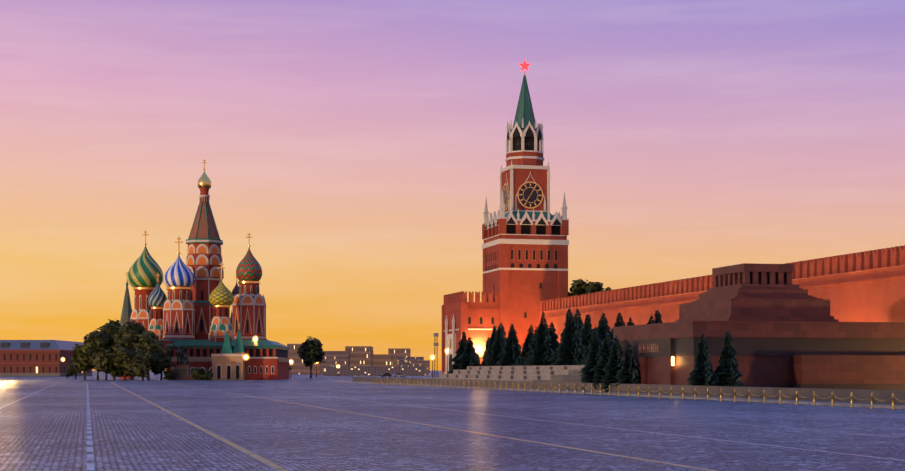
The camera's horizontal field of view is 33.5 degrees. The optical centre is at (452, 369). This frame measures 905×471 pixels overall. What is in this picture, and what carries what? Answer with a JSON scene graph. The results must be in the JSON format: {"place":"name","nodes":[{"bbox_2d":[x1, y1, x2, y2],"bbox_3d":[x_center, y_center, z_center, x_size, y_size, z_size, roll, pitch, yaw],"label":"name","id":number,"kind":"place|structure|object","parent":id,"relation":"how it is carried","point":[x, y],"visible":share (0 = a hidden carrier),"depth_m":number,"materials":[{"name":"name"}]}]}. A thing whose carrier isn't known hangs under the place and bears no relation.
{"place":"outdoors","nodes":[
{"label":"outdoors","id":0,"kind":"place"},
{"bbox_2d":[0,371,904,470],"bbox_3d":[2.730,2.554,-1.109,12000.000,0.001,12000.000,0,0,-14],"label":"cobblestone square","id":1,"kind":"structure","parent":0,"point":[45,429],"depth_m":64.47,"materials":[{"name":"grey stone"}]},
{"bbox_2d":[0,340,91,375],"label":"trading rows","id":2,"kind":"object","parent":1,"relation":"on","point":[31,357],"visible":0.92,"depth_m":594.89,"materials":[{"name":"brick"}]},
{"bbox_2d":[171,341,191,379],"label":"minin pozharsky monument","id":3,"kind":"object","parent":1,"relation":"on","point":[182,370],"visible":0.98,"depth_m":372.06,"materials":[{"name":"stone"}]},
{"bbox_2d":[65,318,324,379],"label":"trees","id":4,"kind":"object","parent":1,"relation":"on","point":[131,349],"visible":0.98,"depth_m":370.37,"materials":[{"name":"green plant"}]},
{"bbox_2d":[120,159,289,379],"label":"cathedral","id":5,"kind":"structure","parent":1,"relation":"on","point":[189,314],"depth_m":400.31,"materials":[{"name":"red brick"}]},
{"bbox_2d":[62,336,478,379],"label":"street lamps","id":6,"kind":"object","parent":1,"relation":"on","point":[291,362],"visible":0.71,"depth_m":378.72,"materials":[{"name":"grey metal"}]},
{"bbox_2d":[287,344,429,375],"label":"distant city buildings","id":7,"kind":"structure","parent":1,"relation":"on","point":[357,361],"depth_m":777.61,"materials":[{"name":"grey"}]},
{"bbox_2d":[380,373,391,376],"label":"car","id":8,"kind":"object","parent":1,"relation":"on","point":[385,374],"visible":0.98,"depth_m":537.64,"materials":[{"name":"grey paint"}]},
{"bbox_2d":[391,373,404,376],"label":"car","id":9,"kind":"object","parent":1,"relation":"on","point":[398,374],"visible":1,"depth_m":517.85,"materials":[{"name":"grey paint"}]},
{"bbox_2d":[433,333,438,377],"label":"broadcast mast","id":10,"kind":"object","parent":1,"relation":"on","point":[434,336],"visible":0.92,"depth_m":343.56,"materials":[{"name":"grey metal"}]},
{"bbox_2d":[0,382,904,470],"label":"road markings","id":11,"kind":"object","parent":1,"relation":"on","point":[90,466],"visible":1,"depth_m":55.92,"materials":[{"name":"white paint"}]},
{"bbox_2d":[442,59,568,373],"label":"clock tower","id":12,"kind":"structure","parent":1,"relation":"on","point":[525,232],"depth_m":332.31,"materials":[{"name":"brick"}]},
{"bbox_2d":[447,307,583,373],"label":"spruce trees","id":13,"kind":"object","parent":1,"relation":"on","point":[540,346],"depth_m":279.23,"materials":[{"name":"green plant"}]},
{"bbox_2d":[373,378,904,409],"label":"chain fence","id":14,"kind":"object","parent":1,"relation":"on","point":[832,396],"visible":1,"depth_m":136.01,"materials":[{"name":"brown"}]},
{"bbox_2d":[552,311,745,391],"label":"fir trees","id":15,"kind":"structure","parent":1,"relation":"on","point":[596,354],"depth_m":163.73,"materials":[{"name":"green plant"}]},
{"bbox_2d":[539,245,904,342],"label":"fortress wall","id":16,"kind":"structure","parent":1,"relation":"on","point":[867,286],"depth_m":204.95,"materials":[{"name":"brick"}]},
{"bbox_2d":[0,0,904,370],"label":"sky","id":17,"kind":"structure","parent":0,"point":[359,146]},
{"bbox_2d":[567,278,610,296],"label":"kremlin trees","id":18,"kind":"object","parent":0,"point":[579,286],"visible":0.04,"depth_m":327.98,"materials":[{"name":"green plant"}]},
{"bbox_2d":[337,377,904,408],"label":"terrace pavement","id":19,"kind":"structure","parent":0,"point":[840,393],"depth_m":136.03,"materials":[{"name":"grey stone"}]},
{"bbox_2d":[426,365,584,382],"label":"tribune stands","id":20,"kind":"object","parent":19,"relation":"on","point":[563,373],"visible":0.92,"depth_m":223.53,"materials":[{"name":"grey stone"}]},
{"bbox_2d":[613,263,904,390],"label":"mausoleum","id":21,"kind":"structure","parent":19,"relation":"on","point":[784,332],"depth_m":150.53,"materials":[{"name":"red stone"}]}
]}

